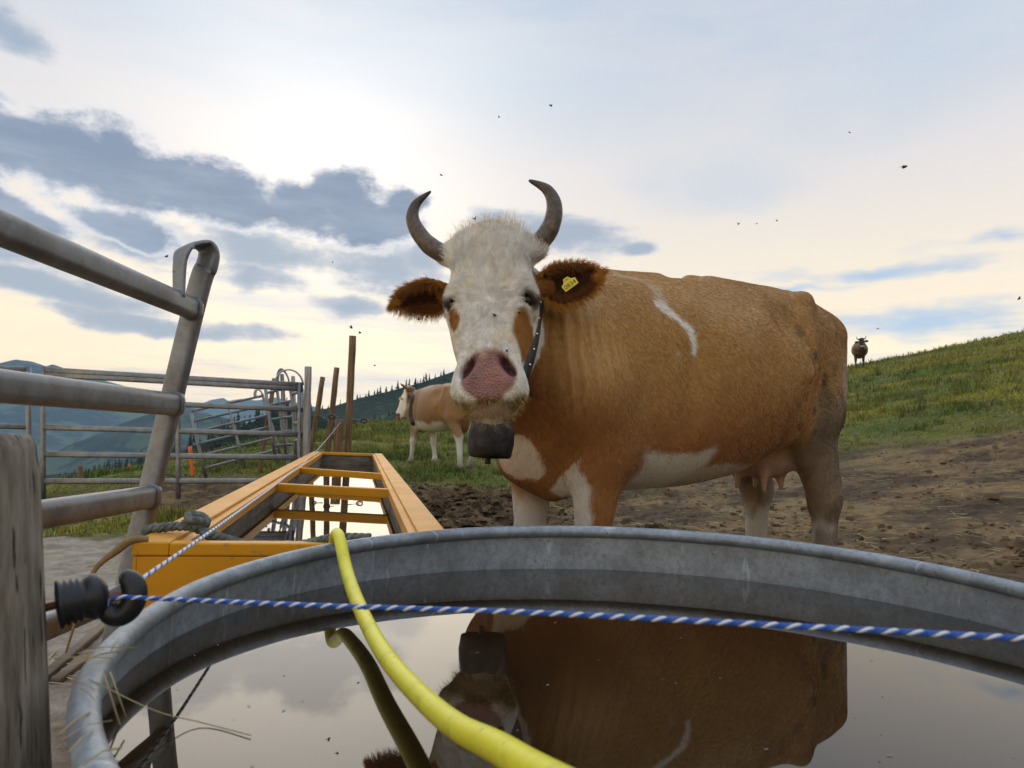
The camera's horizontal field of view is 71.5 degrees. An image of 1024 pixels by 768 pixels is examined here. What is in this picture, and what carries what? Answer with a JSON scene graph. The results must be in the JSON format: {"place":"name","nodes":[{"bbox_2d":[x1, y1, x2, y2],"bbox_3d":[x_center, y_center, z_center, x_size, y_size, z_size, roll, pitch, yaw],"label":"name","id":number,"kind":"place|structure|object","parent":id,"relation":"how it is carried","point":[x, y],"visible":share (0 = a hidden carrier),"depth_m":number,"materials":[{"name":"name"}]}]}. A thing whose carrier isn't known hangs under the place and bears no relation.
{"place":"outdoors","nodes":[
{"label":"outdoors","id":0,"kind":"place"},
{"bbox_2d":[0,360,210,461],"bbox_3d":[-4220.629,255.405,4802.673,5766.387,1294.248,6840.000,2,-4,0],"label":"mountain","id":1,"kind":"structure","parent":0,"point":[57,440],"depth_m":4348.23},
{"bbox_2d":[0,208,219,642],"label":"gate panel","id":2,"kind":"structure","parent":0,"point":[37,243],"depth_m":1.95,"materials":[{"name":"metal"}]},
{"bbox_2d":[39,411,247,474],"bbox_3d":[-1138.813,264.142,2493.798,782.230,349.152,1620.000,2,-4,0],"label":"hill","id":3,"kind":"structure","parent":0,"point":[127,442],"depth_m":2305.17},
{"bbox_2d":[46,371,453,477],"bbox_3d":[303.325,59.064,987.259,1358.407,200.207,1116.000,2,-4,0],"label":"hill","id":4,"kind":"structure","parent":0,"point":[379,404],"depth_m":1003.01,"materials":[{"name":"green plant"}]},
{"bbox_2d":[339,373,445,422],"bbox_3d":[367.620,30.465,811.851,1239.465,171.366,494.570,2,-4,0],"label":"conifer wood","id":5,"kind":"object","parent":4,"relation":"on","point":[393,411],"visible":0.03,"depth_m":1016.58,"materials":[{"name":"green plant"}]},
{"bbox_2d":[190,397,321,422],"bbox_3d":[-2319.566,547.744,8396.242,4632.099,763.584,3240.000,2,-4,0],"label":"mountain","id":6,"kind":"structure","parent":0,"point":[246,414],"depth_m":8342.69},
{"bbox_2d":[181,412,333,452],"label":"hill","id":7,"kind":"structure","parent":0,"point":[273,415],"depth_m":513.34,"materials":[{"name":"green plant"}]},
{"bbox_2d":[58,398,366,477],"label":"conifer wood","id":8,"kind":"object","parent":7,"relation":"on","point":[226,441],"visible":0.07,"depth_m":510.12,"materials":[{"name":"green plant"}]},
{"bbox_2d":[0,0,1023,408],"label":"sky","id":9,"kind":"structure","parent":0,"point":[296,138],"materials":[{"name":"white"}]},
{"bbox_2d":[43,333,1023,767],"bbox_3d":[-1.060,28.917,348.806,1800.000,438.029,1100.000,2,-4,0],"label":"ground","id":10,"kind":"structure","parent":0,"point":[873,463],"depth_m":7.14,"materials":[{"name":"brown soil"}]},
{"bbox_2d":[0,365,31,436],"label":"livestock panel","id":11,"kind":"object","parent":10,"relation":"on","point":[27,426],"visible":0.34,"depth_m":7.31,"materials":[{"name":"metal"}]},
{"bbox_2d":[0,433,51,767],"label":"fence post","id":12,"kind":"object","parent":10,"relation":"on","point":[25,737],"visible":1,"depth_m":0.68,"materials":[{"name":"grey wood"}]},
{"bbox_2d":[46,569,147,628],"bbox_3d":[-0.441,0.225,0.745,0.103,0.059,0.051,5,-5,-34],"label":"insulator","id":13,"kind":"object","parent":12,"relation":"attached to","point":[77,599],"visible":0.96,"depth_m":0.73,"materials":[{"name":"black plastic"}]},
{"bbox_2d":[108,595,1023,641],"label":"fence rope","id":14,"kind":"object","parent":13,"relation":"attached to","point":[914,632],"visible":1,"depth_m":0.60,"materials":[{"name":"blue fabric"}]},
{"bbox_2d":[50,657,87,683],"bbox_3d":[-1.411,0.913,2.269,0.035,0.020,0.201,3,-5,-11],"label":"wooden lath","id":15,"kind":"object","parent":10,"relation":"on","point":[60,676],"visible":0.84,"depth_m":2.24,"materials":[{"name":"brown wood"}]},
{"bbox_2d":[48,622,104,679],"bbox_3d":[-1.537,0.930,2.547,0.035,0.020,0.924,3,-5,-14],"label":"wooden lath","id":16,"kind":"object","parent":10,"relation":"on","point":[83,643],"visible":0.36,"depth_m":2.46,"materials":[{"name":"brown wood"}]},
{"bbox_2d":[78,465,82,477],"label":"fence post","id":17,"kind":"object","parent":10,"relation":"on","point":[80,471],"visible":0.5,"depth_m":10.39,"materials":[{"name":"brown wood"}]},
{"bbox_2d":[40,367,303,499],"bbox_3d":[-3.617,0.568,7.660,2.715,1.607,0.084,3,-5,-13],"label":"livestock panel","id":18,"kind":"object","parent":10,"relation":"on","point":[137,377],"visible":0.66,"depth_m":7.65,"materials":[{"name":"metal"}]},
{"bbox_2d":[188,446,194,475],"bbox_3d":[-4.688,1.201,10.425,0.150,0.576,0.055,2,-4,0],"label":"marker stake","id":19,"kind":"object","parent":10,"relation":"on","point":[191,462],"visible":0.56,"depth_m":10.41,"materials":[{"name":"orange plastic"}]},
{"bbox_2d":[189,389,280,477],"bbox_3d":[-3.977,0.698,10.283,1.311,1.321,0.255,5,-5,-35],"label":"livestock panel","id":20,"kind":"object","parent":10,"relation":"on","point":[232,423],"visible":0.76,"depth_m":10.22,"materials":[{"name":"metal"}]},
{"bbox_2d":[257,378,274,472],"bbox_3d":[-3.719,0.701,10.768,0.212,1.589,0.068,2,-4,0],"label":"fence post","id":21,"kind":"object","parent":10,"relation":"on","point":[263,447],"visible":0.41,"depth_m":10.74,"materials":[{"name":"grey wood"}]},
{"bbox_2d":[264,368,296,454],"bbox_3d":[-3.082,0.385,9.546,0.251,1.219,0.627,1,-5,18],"label":"livestock panel","id":22,"kind":"object","parent":10,"relation":"on","point":[280,417],"visible":0.48,"depth_m":9.46,"materials":[{"name":"metal"}]},
{"bbox_2d":[280,374,289,464],"bbox_3d":[-3.131,0.669,9.869,0.271,1.619,0.059,2,-4,0],"label":"fence post","id":23,"kind":"object","parent":10,"relation":"on","point":[285,421],"visible":0.42,"depth_m":9.87,"materials":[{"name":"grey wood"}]},
{"bbox_2d":[131,451,442,608],"bbox_3d":[-1.102,0.841,4.479,0.700,0.665,5.962,3,-5,-12],"label":"water trough","id":24,"kind":"object","parent":10,"relation":"on","point":[316,494],"visible":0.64,"depth_m":2.54,"materials":[{"name":"yellow paint"}]},
{"bbox_2d":[65,535,148,652],"bbox_3d":[-0.851,0.439,1.501,0.138,0.234,0.023,4,-5,-24],"label":"baler twine","id":25,"kind":"object","parent":24,"relation":"hanging from","point":[120,547],"visible":0.75,"depth_m":1.51,"materials":[{"name":"brown fabric"}]},
{"bbox_2d":[138,511,371,542],"bbox_3d":[-0.595,0.357,1.660,0.551,0.106,0.073,2,-4,3],"label":"green rope","id":26,"kind":"object","parent":24,"relation":"attached to","point":[197,522],"visible":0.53,"depth_m":1.65,"materials":[{"name":"green fabric"}]},
{"bbox_2d":[291,376,296,460],"bbox_3d":[-2.919,0.683,9.567,0.195,1.580,0.052,2,-4,0],"label":"fence post","id":27,"kind":"object","parent":10,"relation":"on","point":[292,378],"visible":0.26,"depth_m":9.60,"materials":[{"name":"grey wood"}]},
{"bbox_2d":[291,389,303,460],"bbox_3d":[-2.498,0.499,8.337,0.122,0.875,0.443,5,-5,-34],"label":"livestock panel","id":28,"kind":"object","parent":10,"relation":"on","point":[294,421],"visible":0.38,"depth_m":8.44,"materials":[{"name":"metal"}]},
{"bbox_2d":[303,366,311,455],"bbox_3d":[-2.288,0.608,7.920,0.125,1.612,0.076,2,-4,0],"label":"fence post","id":29,"kind":"object","parent":10,"relation":"on","point":[307,408],"visible":0.65,"depth_m":7.92,"materials":[{"name":"grey metal"}]},
{"bbox_2d":[310,377,324,452],"bbox_3d":[-2.482,0.677,8.867,0.228,1.551,0.069,2,-4,0],"label":"fence post","id":30,"kind":"object","parent":10,"relation":"on","point":[317,411],"visible":0.59,"depth_m":8.87,"materials":[{"name":"brown wood"}]},
{"bbox_2d":[324,367,339,451],"bbox_3d":[-2.201,0.620,8.570,0.160,1.652,0.073,2,-4,0],"label":"fence post","id":31,"kind":"object","parent":10,"relation":"on","point":[328,441],"visible":0.63,"depth_m":8.57,"materials":[{"name":"brown wood"}]},
{"bbox_2d":[334,419,344,451],"bbox_3d":[-1.990,0.915,8.149,0.132,1.028,0.113,2,-4,0],"label":"fence post","id":32,"kind":"object","parent":10,"relation":"on","point":[338,437],"visible":0.31,"depth_m":8.13,"materials":[{"name":"brown wood"}]},
{"bbox_2d":[143,423,339,578],"bbox_3d":[-1.268,0.338,4.463,0.163,0.336,7.570,3,-5,-12],"label":"fence rope","id":33,"kind":"object","parent":32,"relation":"attached to","point":[165,562],"visible":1,"depth_m":1.13,"materials":[{"name":"grey fabric"}]},
{"bbox_2d":[344,336,355,452],"bbox_3d":[-1.921,0.433,8.386,0.105,2.018,0.089,2,-4,0],"label":"fence post","id":34,"kind":"object","parent":10,"relation":"on","point":[350,392],"visible":0.66,"depth_m":8.38,"materials":[{"name":"brown wood"}]},
{"bbox_2d":[351,418,367,423],"bbox_3d":[-1.781,0.428,8.281,0.210,0.061,0.034,1,-5,14],"label":"insulator","id":35,"kind":"object","parent":34,"relation":"attached to","point":[362,419],"visible":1,"depth_m":8.26,"materials":[{"name":"plastic"}]},
{"bbox_2d":[396,383,473,468],"bbox_3d":[-1.276,0.764,12.722,0.841,1.577,2.170,6,-6,-38],"label":"cow","id":36,"kind":"object","parent":10,"relation":"on","point":[434,411],"visible":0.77,"depth_m":12.37},
{"bbox_2d":[409,389,417,425],"bbox_3d":[-1.765,0.442,13.246,0.145,0.709,0.746,2,-4,7],"label":"neck strap","id":37,"kind":"object","parent":36,"relation":"attached to","point":[412,423],"visible":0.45,"depth_m":12.90,"materials":[{"name":"leather"}]},
{"bbox_2d":[43,380,1023,537],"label":"grass","id":38,"kind":"structure","parent":10,"relation":"on","point":[422,452],"depth_m":12.45,"materials":[{"name":"green plant"}]},
{"bbox_2d":[46,459,1023,724],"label":"loose straw","id":39,"kind":"object","parent":10,"relation":"on","point":[558,517],"visible":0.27,"depth_m":4.76,"materials":[{"name":"beige plant"}]},
{"bbox_2d":[65,525,1023,767],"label":"water tub","id":40,"kind":"object","parent":10,"relation":"on","point":[794,698],"visible":0.94,"depth_m":0.93,"materials":[{"name":"metal"}]},
{"bbox_2d":[54,641,250,765],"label":"straw wisps","id":41,"kind":"object","parent":40,"relation":"in","point":[114,708],"visible":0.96,"depth_m":0.68,"materials":[{"name":"beige plant"}]},
{"bbox_2d":[328,528,572,767],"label":"hose","id":42,"kind":"object","parent":40,"relation":"hanging from","point":[497,748],"visible":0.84,"depth_m":0.64,"materials":[{"name":"yellow rubber"}]},
{"bbox_2d":[171,572,1012,766],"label":"floating flecks","id":43,"kind":"object","parent":40,"relation":"in","point":[593,709],"visible":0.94,"depth_m":0.78,"materials":[{"name":"brown"}]},
{"bbox_2d":[140,329,1023,464],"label":"grass","id":44,"kind":"structure","parent":10,"relation":"on","point":[940,361],"depth_m":23.37,"materials":[{"name":"green plant"}]},
{"bbox_2d":[385,179,847,546],"bbox_3d":[0.563,0.225,2.754,2.213,1.581,0.809,5,-5,-35],"label":"cow","id":45,"kind":"object","parent":10,"relation":"on","point":[637,380],"visible":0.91,"depth_m":2.32},
{"bbox_2d":[467,268,543,463],"bbox_3d":[-0.029,-0.103,2.198,0.243,0.687,0.488,3,-4,-8],"label":"cow bell","id":46,"kind":"object","parent":45,"relation":"hanging from","point":[489,443],"visible":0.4,"depth_m":1.94,"materials":[{"name":"metal"}]},
{"bbox_2d":[250,430,1023,572],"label":"mud clods","id":47,"kind":"object","parent":10,"relation":"on","point":[1018,544],"visible":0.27,"depth_m":6.69,"materials":[{"name":"brown soil"}]},
{"bbox_2d":[851,336,867,367],"bbox_3d":[17.684,-1.554,36.186,0.791,1.544,2.201,0,-5,25],"label":"cow","id":48,"kind":"object","parent":10,"relation":"on","point":[859,349],"visible":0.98,"depth_m":35.67}
]}

